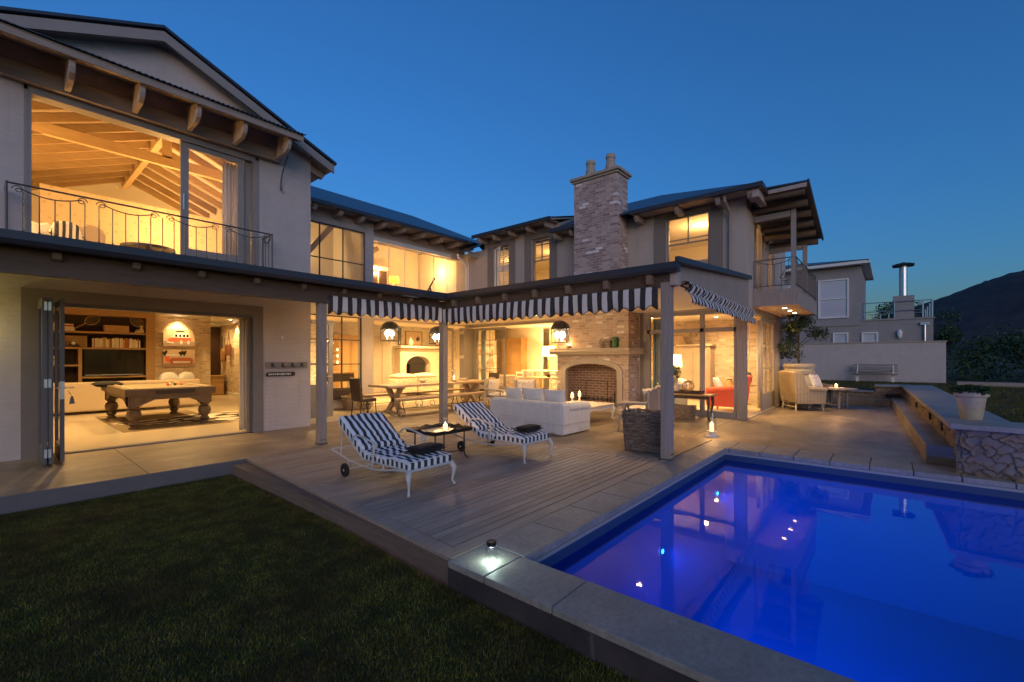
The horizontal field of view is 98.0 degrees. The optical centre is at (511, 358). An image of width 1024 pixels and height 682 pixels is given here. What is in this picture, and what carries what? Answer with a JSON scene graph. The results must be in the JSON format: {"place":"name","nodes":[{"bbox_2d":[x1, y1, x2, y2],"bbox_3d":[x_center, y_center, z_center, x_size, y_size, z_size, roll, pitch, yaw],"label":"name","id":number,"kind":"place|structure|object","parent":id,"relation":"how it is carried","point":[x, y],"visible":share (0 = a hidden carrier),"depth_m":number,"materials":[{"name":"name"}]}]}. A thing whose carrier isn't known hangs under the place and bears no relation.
{"place":"outdoors","nodes":[
{"label":"outdoors","id":0,"kind":"place"},
{"bbox_2d":[32,221,50,234],"bbox_3d":[-8.544,-2.206,8.954,0.820,0.911,1.630,0,0,40],"label":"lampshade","id":1,"kind":"object","parent":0,"point":[45,228],"visible":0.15,"depth_m":8.68,"materials":[{"name":"white fabric"}]},
{"bbox_2d":[48,221,83,239],"bbox_3d":[-8.835,-2.450,8.828,0.213,0.506,0.500,0,0,40],"label":"cushion","id":2,"kind":"object","parent":1,"relation":"on","point":[62,228],"visible":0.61,"depth_m":8.77,"materials":[{"name":"fabric"}]},
{"bbox_2d":[80,225,105,242],"bbox_3d":[-8.609,-2.450,9.095,0.213,0.522,0.491,0,0,40],"label":"cushion","id":3,"kind":"object","parent":1,"relation":"on","point":[91,232],"visible":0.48,"depth_m":9.06,"materials":[{"name":"beige fabric"}]},
{"bbox_2d":[0,398,953,496],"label":"terrace","id":4,"kind":"structure","parent":0,"point":[878,432],"depth_m":8.02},
{"bbox_2d":[0,459,246,514],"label":"terrace edge","id":5,"kind":"object","parent":4,"relation":"attached to","point":[36,500],"visible":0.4,"depth_m":5.48,"materials":[{"name":"stone"}]},
{"bbox_2d":[232,461,447,587],"bbox_3d":[-0.931,1.681,6.498,4.832,0.298,4.207,0,0,40],"label":"deck skirt","id":6,"kind":"object","parent":4,"relation":"attached to","point":[428,564],"visible":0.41,"depth_m":4.39,"materials":[{"name":"brown wood"}]},
{"bbox_2d":[341,393,371,409],"bbox_3d":[-4.617,1.251,13.248,0.487,0.491,0.848,0,0,40],"label":"wicker basket","id":7,"kind":"object","parent":4,"relation":"on","point":[346,400],"visible":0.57,"depth_m":12.97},
{"bbox_2d":[0,6,823,464],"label":"house","id":8,"kind":"structure","parent":4,"relation":"on","point":[118,132],"depth_m":9.60,"materials":[{"name":"paint"}]},
{"bbox_2d":[38,297,74,464],"bbox_3d":[-6.686,0.315,6.529,0.915,2.310,0.327,0,0,40],"label":"folding door","id":9,"kind":"structure","parent":8,"relation":"in","point":[45,388],"depth_m":6.31,"materials":[{"name":"paint"}]},
{"bbox_2d":[53,307,154,382],"bbox_3d":[-13.026,0.005,11.966,0.550,2.990,5.550,0,0,40],"label":"bookcase","id":10,"kind":"object","parent":8,"relation":"on","point":[74,359],"visible":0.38,"depth_m":13.22,"materials":[{"name":"brown wood"}]},
{"bbox_2d":[65,335,86,346],"bbox_3d":[-12.463,-0.477,12.636,0.040,0.325,0.600,0,0,40],"label":"picture","id":11,"kind":"object","parent":10,"relation":"on","point":[81,341],"visible":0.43,"depth_m":12.70},
{"bbox_2d":[84,349,143,375],"bbox_3d":[-11.803,0.140,13.242,0.200,0.780,1.340,0,0,40],"label":"television","id":12,"kind":"object","parent":10,"relation":"on","point":[114,362],"visible":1,"depth_m":13.20,"materials":[{"name":"plastic"}]},
{"bbox_2d":[103,325,128,332],"bbox_3d":[-11.822,-0.873,13.305,0.250,0.195,0.550,0,0,40],"label":"crate","id":13,"kind":"object","parent":10,"relation":"on","point":[113,328],"visible":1,"depth_m":13.20,"materials":[{"name":"brown wood"}]},
{"bbox_2d":[53,379,199,413],"bbox_3d":[-12.011,1.030,11.693,0.950,0.780,6.250,0,0,40],"label":"long sofa","id":14,"kind":"object","parent":8,"relation":"on","point":[87,396],"visible":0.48,"depth_m":11.92,"materials":[{"name":"beige fabric"}]},
{"bbox_2d":[24,84,258,265],"bbox_3d":[-6.280,-2.920,7.901,0.235,2.280,3.220,0,0,40],"label":"window frame","id":15,"kind":"structure","parent":8,"relation":"in","point":[30,93],"depth_m":7.36,"materials":[{"name":"beige paint"}]},
{"bbox_2d":[120,242,175,253],"bbox_3d":[-7.007,-1.940,8.586,0.840,0.380,0.840,0,0,40],"label":"coffee table","id":16,"kind":"object","parent":8,"relation":"on","point":[155,247],"visible":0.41,"depth_m":8.33,"materials":[{"name":"brown wood"}]},
{"bbox_2d":[96,410,231,432],"bbox_3d":[-8.556,1.490,10.855,3.700,0.006,1.950,0,0,40],"label":"rug","id":17,"kind":"object","parent":8,"relation":"on","point":[144,416],"visible":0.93,"depth_m":10.46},
{"bbox_2d":[101,381,215,429],"bbox_3d":[-8.480,1.065,10.626,3.012,0.870,1.600,0,0,40],"label":"pool table","id":18,"kind":"object","parent":17,"relation":"on","point":[135,397],"visible":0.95,"depth_m":9.96,"materials":[{"name":"brown wood"}]},
{"bbox_2d":[109,411,238,424],"bbox_3d":[-7.452,1.484,11.458,2.160,0.001,4.314,0,0,40],"label":"cowhide rug","id":19,"kind":"object","parent":8,"relation":"on","point":[221,416],"visible":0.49,"depth_m":10.95,"materials":[{"name":"fur"}]},
{"bbox_2d":[163,328,194,345],"bbox_3d":[-11.002,-0.680,14.727,0.056,0.560,0.860,0,0,40],"label":"wall picture","id":20,"kind":"object","parent":8,"relation":"attached to","point":[178,337],"depth_m":14.69,"materials":[{"name":"paper"}]},
{"bbox_2d":[163,349,194,366],"bbox_3d":[-11.010,0.000,14.717,0.056,0.560,0.886,0,0,40],"label":"wall picture","id":21,"kind":"object","parent":8,"relation":"attached to","point":[178,358],"depth_m":14.69,"materials":[{"name":"paper"}]},
{"bbox_2d":[180,141,250,264],"bbox_3d":[-5.668,-2.885,8.577,0.118,2.150,1.185,0,0,37],"label":"sliding door","id":22,"kind":"structure","parent":8,"relation":"in","point":[243,168],"depth_m":8.70,"materials":[{"name":"beige paint"}]},
{"bbox_2d":[211,375,225,395],"bbox_3d":[-12.205,1.100,17.924,0.620,0.800,1.050,0,0,40],"label":"drawer chest","id":23,"kind":"object","parent":8,"relation":"on","point":[217,381],"visible":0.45,"depth_m":17.95,"materials":[{"name":"brown wood"}]},
{"bbox_2d":[222,161,236,255],"bbox_3d":[-5.612,-2.835,8.945,0.120,2.130,0.364,0,0,37],"label":"curtain","id":24,"kind":"object","parent":8,"relation":"hanging from","point":[229,193],"visible":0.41,"depth_m":8.88,"materials":[{"name":"fabric"}]},
{"bbox_2d":[239,318,245,429],"bbox_3d":[-5.516,0.090,9.336,0.120,2.780,0.378,0,0,25],"label":"curtain","id":25,"kind":"object","parent":8,"relation":"hanging from","point":[242,373],"visible":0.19,"depth_m":9.20,"materials":[{"name":"fabric"}]},
{"bbox_2d":[265,362,306,368],"bbox_3d":[-4.762,0.150,9.459,0.086,0.140,0.860,0,0,40],"label":"hook board","id":26,"kind":"object","parent":8,"relation":"attached to","point":[277,365],"visible":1,"depth_m":9.43,"materials":[{"name":"metal"}]},
{"bbox_2d":[311,319,332,418],"bbox_3d":[-4.834,0.265,10.872,0.088,2.410,0.980,0,0,40],"label":"glazed door","id":27,"kind":"structure","parent":8,"relation":"in","point":[330,323],"depth_m":11.18,"materials":[{"name":"beige paint"}]},
{"bbox_2d":[311,314,361,388],"bbox_3d":[-5.315,-0.170,13.113,0.050,2.180,1.930,0,0,40],"label":"steel window","id":28,"kind":"structure","parent":8,"relation":"in","point":[360,318],"depth_m":13.38,"materials":[{"name":"black metal"}]},
{"bbox_2d":[311,220,364,280],"bbox_3d":[-5.549,-2.910,12.839,0.050,2.020,2.870,0,0,40],"label":"steel window","id":29,"kind":"structure","parent":8,"relation":"in","point":[342,228],"depth_m":13.38,"materials":[{"name":"black metal"}]},
{"bbox_2d":[327,372,354,387],"bbox_3d":[-5.565,0.975,14.448,0.400,1.050,0.800,0,0,40],"label":"console table","id":30,"kind":"object","parent":8,"relation":"on","point":[337,376],"visible":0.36,"depth_m":14.32,"materials":[{"name":"brown wood"}]},
{"bbox_2d":[333,335,357,387],"bbox_3d":[-6.157,0.325,16.658,0.575,2.350,1.000,0,0,40],"label":"armoire","id":31,"kind":"object","parent":8,"relation":"on","point":[350,352],"visible":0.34,"depth_m":16.38,"materials":[{"name":"brown wood"}]},
{"bbox_2d":[343,340,349,387],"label":"door","id":32,"kind":"structure","parent":31,"relation":"in","point":[346,344],"depth_m":16.35,"materials":[{"name":"brown wood"}]},
{"bbox_2d":[351,341,357,377],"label":"door","id":33,"kind":"structure","parent":31,"relation":"in","point":[354,344],"depth_m":16.59,"materials":[{"name":"brown wood"}]},
{"bbox_2d":[349,378,376,414],"bbox_3d":[-3.870,1.003,11.579,0.464,0.997,0.541,0,0,40],"label":"leather chair","id":34,"kind":"object","parent":8,"relation":"on","point":[356,390],"visible":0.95,"depth_m":11.40,"materials":[{"name":"brown leather"}]},
{"bbox_2d":[374,265,388,284],"bbox_3d":[-5.280,-2.675,17.226,0.475,1.750,0.950,0,0,40],"label":"armoire","id":35,"kind":"object","parent":8,"relation":"on","point":[380,274],"visible":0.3,"depth_m":17.19,"materials":[{"name":"paint"}]},
{"bbox_2d":[374,338,392,393],"bbox_3d":[-5.381,0.320,17.968,0.500,2.200,1.000,0,0,40],"label":"wine cabinet","id":36,"kind":"object","parent":8,"relation":"on","point":[382,360],"visible":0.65,"depth_m":17.83,"materials":[{"name":"wood"}]},
{"bbox_2d":[328,295,442,322],"bbox_3d":[-2.352,-0.932,8.789,0.082,0.337,2.666,0,0,40],"label":"awning","id":37,"kind":"object","parent":8,"relation":"attached to","point":[338,305],"visible":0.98,"depth_m":8.59,"materials":[{"name":"fabric"}]},
{"bbox_2d":[380,321,399,340],"bbox_3d":[-3.019,-0.842,11.036,0.431,0.837,0.431,0,0,20],"label":"lantern","id":38,"kind":"object","parent":8,"relation":"hanging from","point":[390,325],"visible":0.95,"depth_m":10.93,"materials":[{"name":"black metal"}]},
{"bbox_2d":[386,373,416,391],"bbox_3d":[-4.330,1.003,17.598,0.720,0.794,0.980,0,0,40],"label":"ottoman","id":39,"kind":"object","parent":8,"relation":"on","point":[401,378],"visible":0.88,"depth_m":17.33,"materials":[{"name":"fabric"}]},
{"bbox_2d":[405,331,421,345],"bbox_3d":[-4.298,-0.870,19.541,0.030,0.620,0.900,0,0,40],"label":"framed picture","id":40,"kind":"object","parent":8,"relation":"attached to","point":[416,336],"visible":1,"depth_m":19.57,"materials":[{"name":"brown wood"}]},
{"bbox_2d":[393,346,449,388],"bbox_3d":[-3.933,0.490,19.624,0.580,2.020,2.700,0,0,40],"label":"indoor fireplace","id":41,"kind":"object","parent":8,"relation":"on","point":[416,359],"visible":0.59,"depth_m":19.39,"materials":[{"name":"stone"}]},
{"bbox_2d":[374,236,468,290],"bbox_3d":[-3.061,-3.140,15.699,0.635,1.600,3.950,0,0,40],"label":"window frame","id":42,"kind":"structure","parent":8,"relation":"in","point":[377,239],"depth_m":15.72,"materials":[{"name":"white paint"}]},
{"bbox_2d":[413,373,438,390],"bbox_3d":[-3.649,1.003,18.398,0.720,0.794,0.980,0,0,40],"label":"ottoman","id":43,"kind":"object","parent":8,"relation":"on","point":[428,377],"visible":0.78,"depth_m":18.14,"materials":[{"name":"fabric"}]},
{"bbox_2d":[459,328,478,397],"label":"folded doors","id":44,"kind":"structure","parent":8,"relation":"in","point":[466,335],"depth_m":16.70,"materials":[{"name":"beige paint"}]},
{"bbox_2d":[481,330,485,384],"bbox_3d":[-1.070,0.190,16.991,0.254,2.580,0.121,0,0,40],"label":"curtain","id":45,"kind":"object","parent":8,"relation":"hanging from","point":[483,355],"visible":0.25,"depth_m":16.97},
{"bbox_2d":[479,341,496,379],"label":"open shelves","id":46,"kind":"object","parent":8,"relation":"on","point":[493,345],"visible":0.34,"depth_m":19.87,"materials":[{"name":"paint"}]},
{"bbox_2d":[475,327,505,397],"bbox_3d":[-0.813,0.180,16.370,1.550,2.600,0.045,0,0,40],"label":"glazed door","id":47,"kind":"structure","parent":8,"relation":"in","point":[493,328],"depth_m":16.36,"materials":[{"name":"beige paint"}]},
{"bbox_2d":[494,245,508,285],"bbox_3d":[-0.415,-3.250,15.911,0.750,1.500,0.412,0,0,40],"label":"sash window","id":48,"kind":"structure","parent":8,"relation":"in","point":[501,267],"depth_m":16.06,"materials":[{"name":"beige paint"}]},
{"bbox_2d":[499,338,527,379],"bbox_3d":[0.064,0.300,20.140,1.300,2.400,0.475,0,0,40],"label":"armoire","id":49,"kind":"object","parent":8,"relation":"on","point":[516,354],"visible":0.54,"depth_m":19.85,"materials":[{"name":"brown wood"}]},
{"bbox_2d":[501,342,509,374],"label":"door","id":50,"kind":"structure","parent":49,"relation":"in","point":[507,343],"depth_m":20.10,"materials":[{"name":"brown wood"}]},
{"bbox_2d":[511,342,519,379],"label":"door","id":51,"kind":"structure","parent":49,"relation":"in","point":[515,346],"depth_m":19.78,"materials":[{"name":"brown wood"}]},
{"bbox_2d":[532,237,548,280],"bbox_3d":[1.007,-3.250,14.890,0.760,1.500,0.070,0,0,40],"label":"sash window","id":52,"kind":"structure","parent":8,"relation":"in","point":[541,239],"depth_m":15.08,"materials":[{"name":"beige paint"}]},
{"bbox_2d":[442,286,657,324],"bbox_3d":[0.313,-0.887,8.147,4.844,0.346,0.087,0,0,40],"label":"awning","id":53,"kind":"object","parent":8,"relation":"attached to","point":[631,300],"visible":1,"depth_m":7.69,"materials":[{"name":"fabric"}]},
{"bbox_2d":[551,320,569,342],"bbox_3d":[1.123,-0.806,10.335,0.451,0.907,0.451,0,0,20],"label":"lantern","id":54,"kind":"object","parent":8,"relation":"hanging from","point":[560,325],"visible":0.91,"depth_m":10.23,"materials":[{"name":"black metal"}]},
{"bbox_2d":[653,319,660,387],"bbox_3d":[4.119,0.190,12.451,0.149,2.580,0.432,0,0,-38],"label":"curtain","id":55,"kind":"object","parent":8,"relation":"hanging from","point":[656,356],"visible":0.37,"depth_m":12.48,"materials":[{"name":"fabric"}]},
{"bbox_2d":[651,379,688,404],"bbox_3d":[4.383,0.997,13.371,1.750,0.806,0.950,0,0,40],"label":"lounge sofa","id":56,"kind":"object","parent":8,"relation":"on","point":[680,400],"visible":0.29,"depth_m":12.78,"materials":[{"name":"white fabric"}]},
{"bbox_2d":[667,211,708,263],"bbox_3d":[4.664,-3.030,11.780,1.120,1.500,0.070,0,0,40],"label":"sash window","id":57,"kind":"structure","parent":8,"relation":"in","point":[705,212],"depth_m":11.78,"materials":[{"name":"beige paint"}]},
{"bbox_2d":[640,310,736,418],"bbox_3d":[4.707,0.140,11.770,2.680,2.720,0.270,0,0,40],"label":"lounge window","id":58,"kind":"structure","parent":8,"relation":"in","point":[645,320],"depth_m":11.49,"materials":[{"name":"beige paint"}]},
{"bbox_2d":[675,344,715,400],"bbox_3d":[6.596,0.500,16.028,1.260,2.000,0.575,0,0,40],"label":"armoire","id":59,"kind":"object","parent":8,"relation":"on","point":[690,359],"visible":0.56,"depth_m":15.80,"materials":[{"name":"wood"}]},
{"bbox_2d":[678,349,692,389],"bbox_3d":[6.226,0.515,16.018,0.510,1.670,0.030,0,0,40],"label":"door","id":60,"kind":"structure","parent":59,"relation":"in","point":[686,369],"depth_m":15.97,"materials":[{"name":"wood"}]},
{"bbox_2d":[694,349,708,391],"bbox_3d":[6.645,0.515,15.661,0.510,1.670,0.030,0,0,40],"label":"door","id":61,"kind":"structure","parent":59,"relation":"in","point":[696,351],"depth_m":15.70,"materials":[{"name":"wood"}]},
{"bbox_2d":[680,281,755,323],"bbox_3d":[4.152,-0.964,8.586,0.199,0.388,5.247,0,0,38],"label":"awning","id":62,"kind":"object","parent":8,"relation":"attached to","point":[703,297],"visible":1,"depth_m":7.82,"materials":[{"name":"multicoloured fabric"}]},
{"bbox_2d":[705,375,751,409],"bbox_3d":[6.129,0.989,12.575,1.019,1.021,1.040,0,0,40],"label":"armchair","id":63,"kind":"object","parent":8,"relation":"on","point":[724,397],"visible":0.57,"depth_m":12.27,"materials":[{"name":"red fabric"}]},
{"bbox_2d":[756,321,759,407],"bbox_3d":[7.478,0.180,13.460,0.092,2.600,0.504,0,0,40],"label":"curtain","id":64,"kind":"object","parent":8,"relation":"hanging from","point":[757,364],"visible":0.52,"depth_m":13.31,"materials":[{"name":"fabric"}]},
{"bbox_2d":[754,223,762,290],"bbox_3d":[6.583,-2.750,12.045,0.100,1.900,1.320,0,0,40],"label":"balcony door","id":65,"kind":"structure","parent":8,"relation":"in","point":[760,236],"depth_m":12.47,"materials":[{"name":"beige paint"}]},
{"bbox_2d":[760,317,774,410],"bbox_3d":[7.600,0.170,13.195,0.120,2.620,2.150,0,0,40],"label":"sliding door","id":66,"kind":"structure","parent":8,"relation":"in","point":[767,399],"depth_m":13.00,"materials":[{"name":"beige paint"}]},
{"bbox_2d":[362,388,470,411],"bbox_3d":[-2.829,1.264,13.959,0.358,0.469,4.100,0,0,40],"label":"bench","id":67,"kind":"object","parent":4,"relation":"on","point":[408,392],"visible":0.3,"depth_m":13.60,"materials":[{"name":"brown wood"}]},
{"bbox_2d":[368,379,483,413],"bbox_3d":[-2.280,1.132,13.295,0.994,0.824,3.900,0,0,40],"label":"dining table","id":68,"kind":"object","parent":4,"relation":"on","point":[400,387],"visible":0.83,"depth_m":12.32,"materials":[{"name":"brown wood"}]},
{"bbox_2d":[394,390,505,416],"bbox_3d":[-1.572,1.264,12.890,0.358,0.469,4.100,0,0,40],"label":"bench","id":69,"kind":"object","parent":4,"relation":"on","point":[434,396],"visible":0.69,"depth_m":12.12,"materials":[{"name":"brown wood"}]},
{"bbox_2d":[261,431,653,548],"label":"deck","id":70,"kind":"structure","parent":4,"relation":"on","point":[494,487],"depth_m":5.46,"materials":[{"name":"wood"}]},
{"bbox_2d":[331,412,456,497],"bbox_3d":[-1.540,1.127,5.602,1.732,0.761,0.739,0,0,40],"label":"sun lounger","id":71,"kind":"object","parent":70,"relation":"on","point":[374,438],"visible":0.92,"depth_m":5.54,"materials":[{"name":"fabric"}]},
{"bbox_2d":[405,442,445,454],"bbox_3d":[-1.036,1.079,5.345,0.254,0.085,0.500,0,0,32],"label":"folded towel","id":72,"kind":"object","parent":71,"relation":"on","point":[423,448],"visible":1,"depth_m":5.24,"materials":[{"name":"fabric"}]},
{"bbox_2d":[406,423,472,457],"bbox_3d":[-1.075,1.256,6.638,0.645,0.493,0.749,0,0,40],"label":"tray table","id":73,"kind":"object","parent":70,"relation":"on","point":[427,429],"visible":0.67,"depth_m":6.65,"materials":[{"name":"black metal"}]},
{"bbox_2d":[246,430,666,560],"bbox_3d":[-0.913,1.514,6.517,4.835,0.033,4.255,0,0,40],"label":"deck border","id":74,"kind":"object","parent":70,"relation":"attached to","point":[431,544],"visible":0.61,"depth_m":4.44,"materials":[{"name":"wood"}]},
{"bbox_2d":[452,402,552,463],"bbox_3d":[-0.244,1.127,7.126,1.732,0.761,0.739,0,0,40],"label":"sun lounger","id":75,"kind":"object","parent":70,"relation":"on","point":[484,422],"visible":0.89,"depth_m":7.04,"materials":[{"name":"fabric"}]},
{"bbox_2d":[513,424,541,432],"bbox_3d":[0.260,1.079,6.868,0.254,0.085,0.500,0,0,35],"label":"folded towel","id":76,"kind":"object","parent":75,"relation":"on","point":[526,428],"visible":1,"depth_m":6.76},
{"bbox_2d":[484,377,512,405],"bbox_3d":[-0.338,1.025,13.090,0.716,0.943,0.820,0,0,30],"label":"carved armchair","id":77,"kind":"object","parent":4,"relation":"on","point":[492,388],"visible":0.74,"depth_m":12.97,"materials":[{"name":"fabric"}]},
{"bbox_2d":[514,377,544,400],"bbox_3d":[0.504,1.025,12.692,0.820,0.943,0.716,0,0,-22],"label":"carved armchair","id":78,"kind":"object","parent":4,"relation":"on","point":[525,382],"visible":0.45,"depth_m":12.85,"materials":[{"name":"fabric"}]},
{"bbox_2d":[490,397,590,435],"bbox_3d":[0.579,1.173,9.509,1.980,0.625,1.053,0,0,40],"label":"slipcover sofa","id":79,"kind":"object","parent":4,"relation":"on","point":[557,418],"visible":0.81,"depth_m":8.92,"materials":[{"name":"fabric"}]},
{"bbox_2d":[505,387,522,398],"bbox_3d":[0.053,0.840,9.709,0.211,0.408,0.520,0,0,-42],"label":"cushion","id":80,"kind":"object","parent":79,"relation":"on","point":[516,393],"visible":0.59,"depth_m":9.59,"materials":[{"name":"fabric"}]},
{"bbox_2d":[522,387,543,400],"bbox_3d":[0.457,0.840,9.366,0.520,0.436,0.214,0,0,34],"label":"cushion","id":81,"kind":"object","parent":79,"relation":"on","point":[533,393],"visible":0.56,"depth_m":9.26,"materials":[{"name":"fabric"}]},
{"bbox_2d":[543,389,565,401],"bbox_3d":[0.868,0.840,9.016,0.526,0.427,0.218,0,0,40],"label":"cushion","id":82,"kind":"object","parent":79,"relation":"on","point":[555,395],"visible":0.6,"depth_m":8.91,"materials":[{"name":"fabric"}]},
{"bbox_2d":[566,400,614,419],"bbox_3d":[1.689,1.300,10.707,1.123,0.420,1.283,0,0,40],"label":"coffee table","id":83,"kind":"object","parent":4,"relation":"on","point":[596,406],"visible":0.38,"depth_m":10.63,"materials":[{"name":"paint"}]},
{"bbox_2d":[616,385,660,430],"bbox_3d":[2.853,1.025,9.455,0.734,0.943,1.460,0,0,40],"label":"carved armchair","id":84,"kind":"object","parent":4,"relation":"on","point":[652,398],"visible":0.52,"depth_m":8.96,"materials":[{"name":"fabric"}]},
{"bbox_2d":[622,403,660,452],"bbox_3d":[2.222,1.131,7.366,0.704,0.731,0.663,0,0,32],"label":"wicker basket","id":85,"kind":"object","parent":4,"relation":"on","point":[642,430],"visible":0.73,"depth_m":7.12,"materials":[{"name":"wicker"}]},
{"bbox_2d":[674,404,696,418],"bbox_3d":[4.274,1.331,11.199,0.662,0.330,0.374,0,0,40],"label":"wicker basket","id":86,"kind":"object","parent":4,"relation":"on","point":[685,411],"visible":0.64,"depth_m":11.02,"materials":[{"name":"wicker"}]},
{"bbox_2d":[674,393,716,420],"bbox_3d":[4.307,1.192,11.237,1.500,0.624,0.440,0,0,40],"label":"console table","id":87,"kind":"object","parent":4,"relation":"on","point":[703,396],"visible":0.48,"depth_m":10.87,"materials":[{"name":"brown wood"}]},
{"bbox_2d":[778,371,827,410],"bbox_3d":[8.467,0.938,13.030,0.920,1.134,0.959,0,0,4],"label":"wicker armchair","id":88,"kind":"object","parent":4,"relation":"on","point":[795,388],"visible":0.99,"depth_m":12.63,"materials":[{"name":"wicker"}]},
{"bbox_2d":[776,315,829,407],"bbox_3d":[8.890,-0.140,13.650,1.402,3.279,1.610,0,0,40],"label":"planter tree","id":89,"kind":"object","parent":4,"relation":"on","point":[793,328],"visible":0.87,"depth_m":13.47,"materials":[{"name":"green plant"}]},
{"bbox_2d":[823,387,857,408],"bbox_3d":[9.748,1.200,13.436,1.100,0.600,1.100,0,0,40],"label":"round table","id":90,"kind":"object","parent":4,"relation":"on","point":[839,403],"visible":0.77,"depth_m":13.22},
{"bbox_2d":[826,396,955,466],"bbox_3d":[8.148,1.365,10.748,2.512,0.270,9.759,0,0,38],"label":"seat ledge","id":91,"kind":"object","parent":4,"relation":"on","point":[932,445],"visible":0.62,"depth_m":7.90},
{"bbox_2d":[833,384,1023,481],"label":"stone wall","id":92,"kind":"structure","parent":4,"relation":"on","point":[990,445],"depth_m":5.74,"materials":[{"name":"stone"}]},
{"bbox_2d":[947,384,994,419],"bbox_3d":[6.380,0.597,6.203,0.471,0.495,0.468,0,0,40],"label":"plant pot","id":93,"kind":"object","parent":92,"relation":"on","point":[971,399],"depth_m":6.09,"materials":[{"name":"ceramic"}]},
{"bbox_2d":[0,360,1023,681],"bbox_3d":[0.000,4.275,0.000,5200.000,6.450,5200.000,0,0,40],"label":"ground","id":94,"kind":"structure","parent":0,"point":[276,620],"depth_m":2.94,"materials":[{"name":"plant"}]},
{"bbox_2d":[448,568,697,681],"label":"pool outer wall","id":95,"kind":"structure","parent":94,"relation":"on","point":[627,663],"depth_m":2.61,"materials":[{"name":"concrete"}]},
{"bbox_2d":[533,452,1023,681],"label":"pool shell","id":96,"kind":"object","parent":94,"relation":"in","point":[861,575],"visible":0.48,"depth_m":5.78,"materials":[{"name":"tile"}]},
{"bbox_2d":[448,440,1023,681],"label":"pool coping","id":97,"kind":"object","parent":96,"relation":"on","point":[695,650],"visible":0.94,"depth_m":2.93,"materials":[{"name":"stone"}]},
{"bbox_2d":[873,301,926,318],"bbox_3d":[29.743,-1.551,35.032,3.737,6.113,3.245,0,0,19],"label":"tree","id":98,"kind":"object","parent":94,"relation":"on","point":[887,309],"visible":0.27,"depth_m":34.64,"materials":[{"name":"green plant"}]},
{"bbox_2d":[914,307,963,350],"bbox_3d":[30.313,-1.058,32.090,3.139,5.130,3.241,0,0,40],"label":"tree","id":99,"kind":"object","parent":94,"relation":"on","point":[949,338],"visible":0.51,"depth_m":31.18,"materials":[{"name":"green plant"}]},
{"bbox_2d":[0,0,1023,408],"label":"sky","id":100,"kind":"structure","parent":0,"point":[903,119],"materials":[{"name":"blue"}]},
{"bbox_2d":[823,374,1023,422],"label":"lawn","id":101,"kind":"structure","parent":0,"point":[948,380],"depth_m":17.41,"materials":[{"name":"plant"}]},
{"bbox_2d":[785,259,934,342],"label":"neighbour house","id":102,"kind":"structure","parent":101,"relation":"on","point":[841,299],"depth_m":24.68,"materials":[{"name":"paint"}]},
{"bbox_2d":[818,278,848,318],"bbox_3d":[18.169,-3.355,25.197,1.410,2.190,0.070,0,0,40],"label":"window","id":103,"kind":"structure","parent":102,"relation":"in","point":[833,295],"depth_m":25.21,"materials":[{"name":"glass"}]},
{"bbox_2d":[862,332,877,341],"bbox_3d":[19.400,-1.105,24.150,0.700,0.610,0.070,0,0,40],"label":"window","id":104,"kind":"structure","parent":102,"relation":"in","point":[866,336],"depth_m":24.15,"materials":[{"name":"glass"}]},
{"bbox_2d":[785,341,947,382],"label":"boundary wall","id":105,"kind":"structure","parent":101,"relation":"on","point":[920,361],"depth_m":19.62,"materials":[{"name":"paint"}]},
{"bbox_2d":[820,379,925,388],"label":"lawn grass","id":106,"kind":"structure","parent":101,"relation":"on","point":[859,384],"depth_m":17.86,"materials":[{"name":"plant"}]},
{"bbox_2d":[853,364,897,381],"bbox_3d":[15.710,0.645,19.287,1.500,0.770,0.440,0,0,40],"label":"garden bench","id":107,"kind":"object","parent":101,"relation":"on","point":[857,369],"visible":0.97,"depth_m":19.35,"materials":[{"name":"paint"}]},
{"bbox_2d":[946,321,1023,380],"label":"hedge","id":108,"kind":"object","parent":101,"relation":"on","point":[1014,348],"visible":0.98,"depth_m":22.27,"materials":[{"name":"green plant"}]},
{"bbox_2d":[957,381,1023,386],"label":"garden edging","id":109,"kind":"object","parent":101,"relation":"on","point":[996,384],"visible":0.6,"depth_m":16.14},
{"bbox_2d":[877,270,1023,359],"bbox_3d":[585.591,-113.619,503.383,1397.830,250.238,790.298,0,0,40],"label":"mountain","id":110,"kind":"structure","parent":0,"point":[984,305],"depth_m":520.25,"materials":[{"name":"plant"}]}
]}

